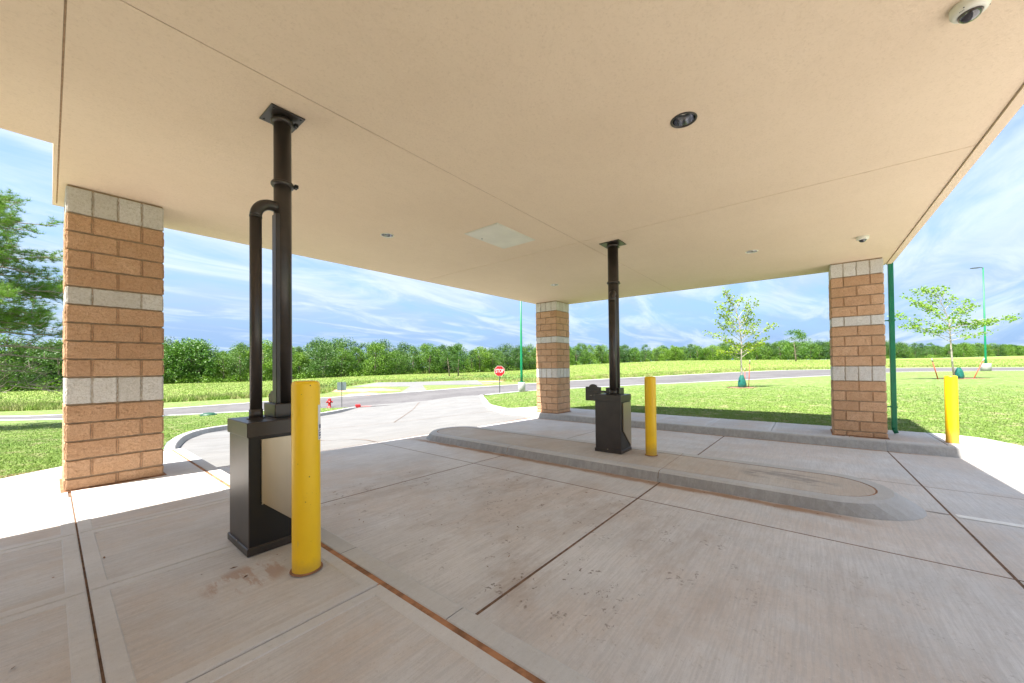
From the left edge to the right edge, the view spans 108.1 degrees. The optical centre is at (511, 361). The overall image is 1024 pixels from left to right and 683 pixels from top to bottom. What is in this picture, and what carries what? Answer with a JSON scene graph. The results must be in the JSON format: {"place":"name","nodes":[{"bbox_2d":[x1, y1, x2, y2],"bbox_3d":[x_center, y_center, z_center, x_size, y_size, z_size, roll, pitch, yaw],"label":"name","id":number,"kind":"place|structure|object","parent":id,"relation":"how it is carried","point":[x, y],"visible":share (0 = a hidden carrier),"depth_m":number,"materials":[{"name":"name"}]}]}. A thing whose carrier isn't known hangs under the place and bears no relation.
{"place":"outdoors","nodes":[
{"label":"outdoors","id":0,"kind":"place"},
{"bbox_2d":[0,450,545,682],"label":"sidewalk","id":1,"kind":"structure","parent":0,"point":[144,600],"depth_m":2.07,"materials":[{"name":"concrete"}]},
{"bbox_2d":[59,185,166,492],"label":"block pillar","id":2,"kind":"structure","parent":1,"relation":"on","point":[113,346],"depth_m":4.34,"materials":[{"name":"brown brick"}]},
{"bbox_2d":[0,0,1023,303],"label":"drive through canopy","id":3,"kind":"object","parent":2,"relation":"on","point":[818,136],"visible":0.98,"depth_m":3.15,"materials":[{"name":"beige paint"}]},
{"bbox_2d":[464,223,534,248],"bbox_3d":[-0.178,-1.991,5.922,0.680,0.016,0.950,-1,-1,39],"label":"access hatch","id":4,"kind":"object","parent":3,"relation":"attached to","point":[500,235],"visible":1,"depth_m":5.87,"materials":[{"name":"paint"}]},
{"bbox_2d":[467,224,532,247],"bbox_3d":[-0.178,-1.993,5.922,0.640,0.012,0.910,-1,-1,39],"label":"door","id":5,"kind":"structure","parent":4,"relation":"in","point":[498,235],"depth_m":5.88,"materials":[{"name":"paint"}]},
{"bbox_2d":[670,111,696,127],"bbox_3d":[1.456,-2.106,3.150,0.208,0.120,0.208,-1,-1,39],"label":"downlight","id":6,"kind":"object","parent":3,"relation":"attached to","point":[683,119],"visible":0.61,"depth_m":3.21,"materials":[{"name":"brown metal"}]},
{"bbox_2d":[856,235,868,242],"bbox_3d":[5.757,-2.012,6.096,0.160,0.098,0.160,0,-1,-41],"label":"security camera","id":7,"kind":"object","parent":3,"relation":"attached to","point":[862,238],"visible":1,"depth_m":6.06,"materials":[{"name":"white plastic"}]},
{"bbox_2d":[949,0,991,23],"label":"security camera","id":8,"kind":"object","parent":3,"relation":"attached to","point":[967,11],"visible":1,"depth_m":2.14,"materials":[{"name":"white plastic"}]},
{"bbox_2d":[227,103,304,556],"bbox_3d":[-1.940,-0.323,2.962,0.589,3.389,0.460,-1,-1,39],"label":"teller kiosk","id":9,"kind":"object","parent":1,"relation":"on","point":[260,487],"visible":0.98,"depth_m":2.84,"materials":[{"name":"brown metal"}]},
{"bbox_2d":[261,435,291,517],"bbox_3d":[-1.691,0.924,2.784,0.021,0.735,0.328,-1,-1,39],"label":"door","id":10,"kind":"structure","parent":9,"relation":"in","point":[276,451],"depth_m":2.73,"materials":[{"name":"beige metal"}]},
{"bbox_2d":[289,380,322,576],"bbox_3d":[-1.355,0.739,2.446,0.195,1.234,0.195,-1,-1,39],"label":"bollard","id":11,"kind":"object","parent":1,"relation":"on","point":[306,471],"visible":1,"depth_m":2.38,"materials":[{"name":"yellow plastic"}]},
{"bbox_2d":[0,367,1023,478],"bbox_3d":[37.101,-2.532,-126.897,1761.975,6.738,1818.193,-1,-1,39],"label":"lawn","id":12,"kind":"structure","parent":0,"point":[1010,379],"depth_m":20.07,"materials":[{"name":"green plant"}]},
{"bbox_2d":[0,188,63,397],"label":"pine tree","id":13,"kind":"object","parent":12,"relation":"on","point":[11,289],"visible":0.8,"depth_m":16.74,"materials":[{"name":"green plant"}]},
{"bbox_2d":[337,382,345,403],"bbox_3d":[-10.082,1.972,21.988,0.490,1.600,0.026,0,-1,-29],"label":"road sign","id":14,"kind":"object","parent":12,"relation":"on","point":[341,386],"visible":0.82,"depth_m":21.97,"materials":[{"name":"metal"}]},
{"bbox_2d":[331,388,400,392],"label":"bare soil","id":15,"kind":"structure","parent":12,"relation":"on","point":[363,390],"depth_m":38.01,"materials":[{"name":"beige soil"}]},
{"bbox_2d":[354,380,483,391],"bbox_3d":[-11.301,2.848,46.565,14.530,0.745,26.328,0,-1,-36],"label":"concrete pad","id":16,"kind":"object","parent":12,"relation":"on","point":[412,386],"visible":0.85,"depth_m":45.65,"materials":[{"name":"grey concrete"}]},
{"bbox_2d":[320,372,535,389],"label":"weed clumps","id":17,"kind":"object","parent":12,"relation":"on","point":[484,375],"visible":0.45,"depth_m":54.79,"materials":[{"name":"green plant"}]},
{"bbox_2d":[494,366,504,392],"bbox_3d":[-0.866,1.283,26.030,0.711,2.016,0.046,-1,-1,-2],"label":"stop sign","id":18,"kind":"object","parent":12,"relation":"on","point":[499,371],"visible":1,"depth_m":26.02,"materials":[{"name":"red metal"}]},
{"bbox_2d":[518,301,524,391],"bbox_3d":[0.594,-2.046,27.084,0.517,8.754,1.558,-1,-1,-6],"label":"light pole","id":19,"kind":"object","parent":12,"relation":"on","point":[521,385],"visible":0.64,"depth_m":26.48,"materials":[{"name":"green metal"}]},
{"bbox_2d":[726,387,756,388],"bbox_3d":[14.686,1.747,23.892,1.664,0.241,1.925,0,-1,-16],"label":"mulch patch","id":20,"kind":"object","parent":12,"relation":"on","point":[741,387],"visible":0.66,"depth_m":23.76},
{"bbox_2d":[704,288,778,374],"bbox_3d":[14.850,-1.643,24.006,4.771,6.603,1.667,-1,-1,-3],"label":"sapling","id":21,"kind":"object","parent":20,"relation":"on","point":[730,341],"visible":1,"depth_m":24.06,"materials":[{"name":"green plant"}]},
{"bbox_2d":[738,375,746,386],"bbox_3d":[14.877,1.250,24.039,0.473,0.817,0.489,0,-1,-12],"label":"watering bag","id":22,"kind":"object","parent":20,"relation":"on","point":[741,381],"visible":0.95,"depth_m":23.88,"materials":[{"name":"teal plastic"}]},
{"bbox_2d":[935,378,987,378],"bbox_3d":[32.507,1.300,27.023,2.544,0.254,2.374,-1,-1,13],"label":"mulch patch","id":23,"kind":"object","parent":12,"relation":"on","point":[966,378],"visible":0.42,"depth_m":26.39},
{"bbox_2d":[887,285,1021,375],"bbox_3d":[32.131,-2.184,26.924,9.019,6.818,2.427,0,-1,-11],"label":"sapling","id":24,"kind":"object","parent":23,"relation":"on","point":[976,324],"visible":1,"depth_m":26.80,"materials":[{"name":"green plant"}]},
{"bbox_2d":[955,367,964,378],"bbox_3d":[32.217,0.803,26.769,0.473,0.817,0.489,0,-1,-12],"label":"watering bag","id":25,"kind":"object","parent":23,"relation":"on","point":[959,373],"visible":0.88,"depth_m":26.62,"materials":[{"name":"teal plastic"}]},
{"bbox_2d":[970,267,991,370],"bbox_3d":[52.411,-4.705,41.484,1.705,11.855,0.795,-1,-1,-6],"label":"light pole","id":26,"kind":"object","parent":12,"relation":"on","point":[985,366],"visible":0.86,"depth_m":41.49,"materials":[{"name":"green metal"}]},
{"bbox_2d":[0,367,1023,420],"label":"road","id":27,"kind":"structure","parent":0,"point":[374,400],"depth_m":30.74,"materials":[{"name":"grey asphalt"}]},
{"bbox_2d":[164,395,1023,682],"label":"kerb","id":28,"kind":"structure","parent":27,"relation":"on","point":[542,666],"depth_m":2.92,"materials":[{"name":"concrete"}]},
{"bbox_2d":[0,356,1023,411],"bbox_3d":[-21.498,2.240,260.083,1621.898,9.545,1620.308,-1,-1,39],"label":"field","id":29,"kind":"structure","parent":0,"point":[909,359],"depth_m":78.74,"materials":[{"name":"green plant"}]},
{"bbox_2d":[0,334,37,388],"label":"broadleaf tree","id":30,"kind":"object","parent":29,"relation":"on","point":[4,350],"visible":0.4,"depth_m":59.88,"materials":[{"name":"green plant"}]},
{"bbox_2d":[0,338,62,387],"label":"broadleaf tree","id":31,"kind":"object","parent":29,"relation":"on","point":[11,351],"visible":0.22,"depth_m":61.83,"materials":[{"name":"green plant"}]},
{"bbox_2d":[0,338,63,388],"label":"broadleaf tree","id":32,"kind":"object","parent":29,"relation":"on","point":[57,353],"visible":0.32,"depth_m":60.48,"materials":[{"name":"green plant"}]},
{"bbox_2d":[162,337,196,379],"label":"broadleaf tree","id":33,"kind":"object","parent":29,"relation":"on","point":[167,341],"visible":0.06,"depth_m":87.24,"materials":[{"name":"green plant"}]},
{"bbox_2d":[162,342,212,382],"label":"broadleaf tree","id":34,"kind":"object","parent":29,"relation":"on","point":[172,354],"visible":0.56,"depth_m":82.60,"materials":[{"name":"green plant"}]},
{"bbox_2d":[163,337,226,381],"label":"broadleaf tree","id":35,"kind":"object","parent":29,"relation":"on","point":[186,340],"visible":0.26,"depth_m":86.48,"materials":[{"name":"green plant"}]},
{"bbox_2d":[164,338,231,382],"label":"broadleaf tree","id":36,"kind":"object","parent":29,"relation":"on","point":[200,348],"visible":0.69,"depth_m":83.88,"materials":[{"name":"green plant"}]},
{"bbox_2d":[209,351,233,379],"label":"broadleaf tree","id":37,"kind":"object","parent":29,"relation":"on","point":[223,368],"visible":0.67,"depth_m":85.88,"materials":[{"name":"green plant"}]},
{"bbox_2d":[216,347,249,380],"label":"broadleaf tree","id":38,"kind":"object","parent":29,"relation":"on","point":[233,362],"visible":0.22,"depth_m":90.44,"materials":[{"name":"green plant"}]},
{"bbox_2d":[218,342,249,380],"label":"broadleaf tree","id":39,"kind":"object","parent":29,"relation":"on","point":[243,361],"visible":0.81,"depth_m":85.51,"materials":[{"name":"green plant"}]},
{"bbox_2d":[239,338,271,379],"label":"broadleaf tree","id":40,"kind":"object","parent":29,"relation":"on","point":[265,346],"visible":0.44,"depth_m":86.56,"materials":[{"name":"green plant"}]},
{"bbox_2d":[262,345,305,375],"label":"broadleaf tree","id":41,"kind":"object","parent":29,"relation":"on","point":[267,369],"visible":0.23,"depth_m":89.78,"materials":[{"name":"green plant"}]},
{"bbox_2d":[292,352,313,374],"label":"broadleaf tree","id":42,"kind":"object","parent":29,"relation":"on","point":[297,357],"visible":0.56,"depth_m":90.94,"materials":[{"name":"green plant"}]},
{"bbox_2d":[293,337,343,375],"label":"broadleaf tree","id":43,"kind":"object","parent":29,"relation":"on","point":[318,342],"visible":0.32,"depth_m":97.70,"materials":[{"name":"green plant"}]},
{"bbox_2d":[300,342,350,377],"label":"broadleaf tree","id":44,"kind":"object","parent":29,"relation":"on","point":[317,351],"visible":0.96,"depth_m":91.30,"materials":[{"name":"green plant"}]},
{"bbox_2d":[327,347,353,376],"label":"broadleaf tree","id":45,"kind":"object","parent":29,"relation":"on","point":[344,352],"visible":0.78,"depth_m":94.83,"materials":[{"name":"green plant"}]},
{"bbox_2d":[316,335,370,374],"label":"broadleaf tree","id":46,"kind":"object","parent":29,"relation":"on","point":[345,342],"visible":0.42,"depth_m":100.87,"materials":[{"name":"green plant"}]},
{"bbox_2d":[344,347,368,373],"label":"broadleaf tree","id":47,"kind":"object","parent":29,"relation":"on","point":[358,364],"visible":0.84,"depth_m":96.42,"materials":[{"name":"green plant"}]},
{"bbox_2d":[352,342,373,370],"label":"broadleaf tree","id":48,"kind":"object","parent":29,"relation":"on","point":[363,344],"visible":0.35,"depth_m":102.66,"materials":[{"name":"green plant"}]},
{"bbox_2d":[354,341,394,374],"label":"broadleaf tree","id":49,"kind":"object","parent":29,"relation":"on","point":[375,348],"visible":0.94,"depth_m":97.70,"materials":[{"name":"green plant"}]},
{"bbox_2d":[361,339,401,373],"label":"broadleaf tree","id":50,"kind":"object","parent":29,"relation":"on","point":[383,342],"visible":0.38,"depth_m":105.16,"materials":[{"name":"green plant"}]},
{"bbox_2d":[384,350,406,373],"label":"broadleaf tree","id":51,"kind":"object","parent":29,"relation":"on","point":[393,353],"visible":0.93,"depth_m":99.77,"materials":[{"name":"green plant"}]},
{"bbox_2d":[388,342,422,373],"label":"broadleaf tree","id":52,"kind":"object","parent":29,"relation":"on","point":[400,347],"visible":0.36,"depth_m":108.42,"materials":[{"name":"green plant"}]},
{"bbox_2d":[400,345,422,372],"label":"broadleaf tree","id":53,"kind":"object","parent":29,"relation":"on","point":[412,348],"visible":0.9,"depth_m":102.51,"materials":[{"name":"green plant"}]},
{"bbox_2d":[412,344,432,372],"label":"broadleaf tree","id":54,"kind":"object","parent":29,"relation":"on","point":[426,365],"visible":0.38,"depth_m":111.66,"materials":[{"name":"green plant"}]},
{"bbox_2d":[410,343,444,373],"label":"broadleaf tree","id":55,"kind":"object","parent":29,"relation":"on","point":[437,350],"visible":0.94,"depth_m":104.39,"materials":[{"name":"green plant"}]},
{"bbox_2d":[424,347,449,372],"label":"broadleaf tree","id":56,"kind":"object","parent":29,"relation":"on","point":[435,361],"visible":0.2,"depth_m":111.81,"materials":[{"name":"green plant"}]},
{"bbox_2d":[433,344,451,371],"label":"broadleaf tree","id":57,"kind":"object","parent":29,"relation":"on","point":[443,346],"visible":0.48,"depth_m":108.47,"materials":[{"name":"green plant"}]},
{"bbox_2d":[439,346,458,375],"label":"broadleaf tree","id":58,"kind":"object","parent":29,"relation":"on","point":[453,355],"visible":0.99,"depth_m":74.80,"materials":[{"name":"green plant"}]},
{"bbox_2d":[443,345,464,372],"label":"broadleaf tree","id":59,"kind":"object","parent":29,"relation":"on","point":[451,364],"visible":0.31,"depth_m":109.09,"materials":[{"name":"green plant"}]},
{"bbox_2d":[446,344,469,375],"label":"broadleaf tree","id":60,"kind":"object","parent":29,"relation":"on","point":[458,347],"visible":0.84,"depth_m":77.21,"materials":[{"name":"green plant"}]},
{"bbox_2d":[467,350,477,371],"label":"broadleaf tree","id":61,"kind":"object","parent":29,"relation":"on","point":[470,354],"visible":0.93,"depth_m":112.56,"materials":[{"name":"green plant"}]},
{"bbox_2d":[463,346,493,371],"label":"broadleaf tree","id":62,"kind":"object","parent":29,"relation":"on","point":[477,351],"visible":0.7,"depth_m":115.30,"materials":[{"name":"green plant"}]},
{"bbox_2d":[476,347,506,370],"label":"broadleaf tree","id":63,"kind":"object","parent":29,"relation":"on","point":[495,352],"visible":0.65,"depth_m":116.92,"materials":[{"name":"green plant"}]},
{"bbox_2d":[493,344,514,369],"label":"broadleaf tree","id":64,"kind":"object","parent":29,"relation":"on","point":[504,345],"visible":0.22,"depth_m":130.70,"materials":[{"name":"green plant"}]},
{"bbox_2d":[501,347,510,370],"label":"broadleaf tree","id":65,"kind":"object","parent":29,"relation":"on","point":[505,354],"visible":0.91,"depth_m":120.18,"materials":[{"name":"green plant"}]},
{"bbox_2d":[6,348,1006,382],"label":"distant wood","id":66,"kind":"object","parent":29,"relation":"on","point":[462,359],"visible":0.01,"depth_m":129.96,"materials":[{"name":"green wood"}]},
{"bbox_2d":[0,352,1023,391],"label":"undergrowth","id":67,"kind":"object","parent":29,"relation":"on","point":[297,375],"visible":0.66,"depth_m":94.12,"materials":[{"name":"green plant"}]},
{"bbox_2d":[505,345,534,369],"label":"broadleaf tree","id":68,"kind":"object","parent":29,"relation":"on","point":[515,349],"visible":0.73,"depth_m":121.50,"materials":[{"name":"green plant"}]},
{"bbox_2d":[515,344,535,369],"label":"broadleaf tree","id":69,"kind":"object","parent":29,"relation":"on","point":[527,350],"visible":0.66,"depth_m":122.38,"materials":[{"name":"green plant"}]},
{"bbox_2d":[570,345,586,363],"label":"broadleaf tree","id":70,"kind":"object","parent":29,"relation":"on","point":[577,349],"visible":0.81,"depth_m":135.64,"materials":[{"name":"green plant"}]},
{"bbox_2d":[590,344,608,363],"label":"broadleaf tree","id":71,"kind":"object","parent":29,"relation":"on","point":[604,356],"visible":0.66,"depth_m":141.16,"materials":[{"name":"green plant"}]},
{"bbox_2d":[620,344,633,361],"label":"broadleaf tree","id":72,"kind":"object","parent":29,"relation":"on","point":[624,350],"visible":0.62,"depth_m":145.11,"materials":[{"name":"green plant"}]},
{"bbox_2d":[626,347,644,361],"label":"broadleaf tree","id":73,"kind":"object","parent":29,"relation":"on","point":[634,350],"visible":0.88,"depth_m":145.71,"materials":[{"name":"green plant"}]},
{"bbox_2d":[639,344,652,359],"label":"broadleaf tree","id":74,"kind":"object","parent":29,"relation":"on","point":[647,351],"visible":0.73,"depth_m":150.35,"materials":[{"name":"green plant"}]},
{"bbox_2d":[655,348,672,360],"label":"broadleaf tree","id":75,"kind":"object","parent":29,"relation":"on","point":[663,353],"visible":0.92,"depth_m":151.65,"materials":[{"name":"green plant"}]},
{"bbox_2d":[665,346,683,360],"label":"broadleaf tree","id":76,"kind":"object","parent":29,"relation":"on","point":[671,350],"visible":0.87,"depth_m":151.34,"materials":[{"name":"green plant"}]},
{"bbox_2d":[689,345,705,359],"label":"broadleaf tree","id":77,"kind":"object","parent":29,"relation":"on","point":[697,348],"visible":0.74,"depth_m":152.07,"materials":[{"name":"green plant"}]},
{"bbox_2d":[703,345,720,359],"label":"broadleaf tree","id":78,"kind":"object","parent":29,"relation":"on","point":[711,347],"visible":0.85,"depth_m":152.28,"materials":[{"name":"green plant"}]},
{"bbox_2d":[746,343,772,359],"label":"broadleaf tree","id":79,"kind":"object","parent":29,"relation":"on","point":[758,353],"visible":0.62,"depth_m":153.72,"materials":[{"name":"green plant"}]},
{"bbox_2d":[760,342,777,357],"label":"broadleaf tree","id":80,"kind":"object","parent":29,"relation":"on","point":[767,344],"visible":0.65,"depth_m":156.73,"materials":[{"name":"green plant"}]},
{"bbox_2d":[764,340,793,359],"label":"broadleaf tree","id":81,"kind":"object","parent":29,"relation":"on","point":[779,343],"visible":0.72,"depth_m":156.56,"materials":[{"name":"green plant"}]},
{"bbox_2d":[780,329,811,360],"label":"broadleaf tree","id":82,"kind":"object","parent":29,"relation":"on","point":[798,333],"visible":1,"depth_m":117.71,"materials":[{"name":"green plant"}]},
{"bbox_2d":[800,341,822,359],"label":"broadleaf tree","id":83,"kind":"object","parent":29,"relation":"on","point":[811,348],"visible":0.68,"depth_m":158.77,"materials":[{"name":"green plant"}]},
{"bbox_2d":[805,340,829,358],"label":"broadleaf tree","id":84,"kind":"object","parent":29,"relation":"on","point":[824,346],"visible":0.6,"depth_m":160.65,"materials":[{"name":"green plant"}]},
{"bbox_2d":[888,343,912,357],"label":"broadleaf tree","id":85,"kind":"object","parent":29,"relation":"on","point":[899,344],"visible":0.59,"depth_m":168.84,"materials":[{"name":"green plant"}]},
{"bbox_2d":[906,346,925,357],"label":"broadleaf tree","id":86,"kind":"object","parent":29,"relation":"on","point":[920,353],"visible":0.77,"depth_m":170.93,"materials":[{"name":"green plant"}]},
{"bbox_2d":[940,346,959,357],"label":"broadleaf tree","id":87,"kind":"object","parent":29,"relation":"on","point":[948,349],"visible":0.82,"depth_m":181.36,"materials":[{"name":"green plant"}]},
{"bbox_2d":[941,343,965,356],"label":"broadleaf tree","id":88,"kind":"object","parent":29,"relation":"on","point":[953,345],"visible":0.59,"depth_m":183.14,"materials":[{"name":"green plant"}]},
{"bbox_2d":[955,342,976,356],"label":"broadleaf tree","id":89,"kind":"object","parent":29,"relation":"on","point":[962,345],"visible":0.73,"depth_m":184.13,"materials":[{"name":"green plant"}]},
{"bbox_2d":[987,344,1009,355],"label":"broadleaf tree","id":90,"kind":"object","parent":29,"relation":"on","point":[1000,347],"visible":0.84,"depth_m":196.60,"materials":[{"name":"green plant"}]},
{"bbox_2d":[1006,344,1023,355],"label":"broadleaf tree","id":91,"kind":"object","parent":29,"relation":"on","point":[1017,349],"visible":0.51,"depth_m":201.83,"materials":[{"name":"green plant"}]},
{"bbox_2d":[0,104,1023,449],"label":"sky","id":92,"kind":"structure","parent":0,"point":[980,223],"materials":[{"name":"blue"}]},
{"bbox_2d":[180,395,1023,682],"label":"driveway","id":93,"kind":"structure","parent":0,"point":[627,579],"depth_m":2.97,"materials":[{"name":"concrete"}]},
{"bbox_2d":[426,426,926,520],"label":"lane island","id":94,"kind":"structure","parent":93,"relation":"on","point":[834,493],"depth_m":4.87,"materials":[{"name":"concrete"}]},
{"bbox_2d":[585,239,631,453],"bbox_3d":[1.569,-0.267,6.336,0.789,3.487,0.484,-1,-1,39],"label":"teller kiosk","id":95,"kind":"object","parent":94,"relation":"on","point":[613,417],"visible":1,"depth_m":6.10,"materials":[{"name":"brown metal"}]},
{"bbox_2d":[622,401,630,444],"bbox_3d":[1.886,1.027,6.088,0.013,0.735,0.325,-1,-1,39],"label":"door","id":96,"kind":"structure","parent":95,"relation":"in","point":[626,406],"depth_m":6.09,"materials":[{"name":"metal"}]},
{"bbox_2d":[644,376,657,455],"bbox_3d":[2.183,0.844,5.847,0.195,1.234,0.195,-1,-1,39],"label":"bollard","id":97,"kind":"object","parent":94,"relation":"on","point":[650,419],"visible":1,"depth_m":5.78,"materials":[{"name":"yellow plastic"}]},
{"bbox_2d":[487,405,1023,450],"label":"sidewalk","id":98,"kind":"structure","parent":0,"point":[931,438],"depth_m":8.59,"materials":[{"name":"concrete"}]},
{"bbox_2d":[536,301,570,413],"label":"block pillar","id":99,"kind":"structure","parent":98,"relation":"on","point":[552,357],"depth_m":11.94,"materials":[{"name":"brown brick"}]},
{"bbox_2d":[944,376,960,443],"bbox_3d":[8.093,0.867,6.836,0.195,1.234,0.195,-1,-1,39],"label":"bollard","id":100,"kind":"object","parent":98,"relation":"on","point":[951,403],"visible":1,"depth_m":6.78,"materials":[{"name":"yellow plastic"}]},
{"bbox_2d":[828,257,889,439],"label":"block pillar","id":101,"kind":"structure","parent":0,"point":[857,352],"depth_m":7.50,"materials":[{"name":"brown brick"}]},
{"bbox_2d":[885,263,898,433],"bbox_3d":[7.886,-0.804,7.769,0.215,4.596,0.127,-1,-1,39],"label":"downspout","id":102,"kind":"object","parent":101,"relation":"attached to","point":[892,349],"visible":0.74,"depth_m":7.70,"materials":[{"name":"green metal"}]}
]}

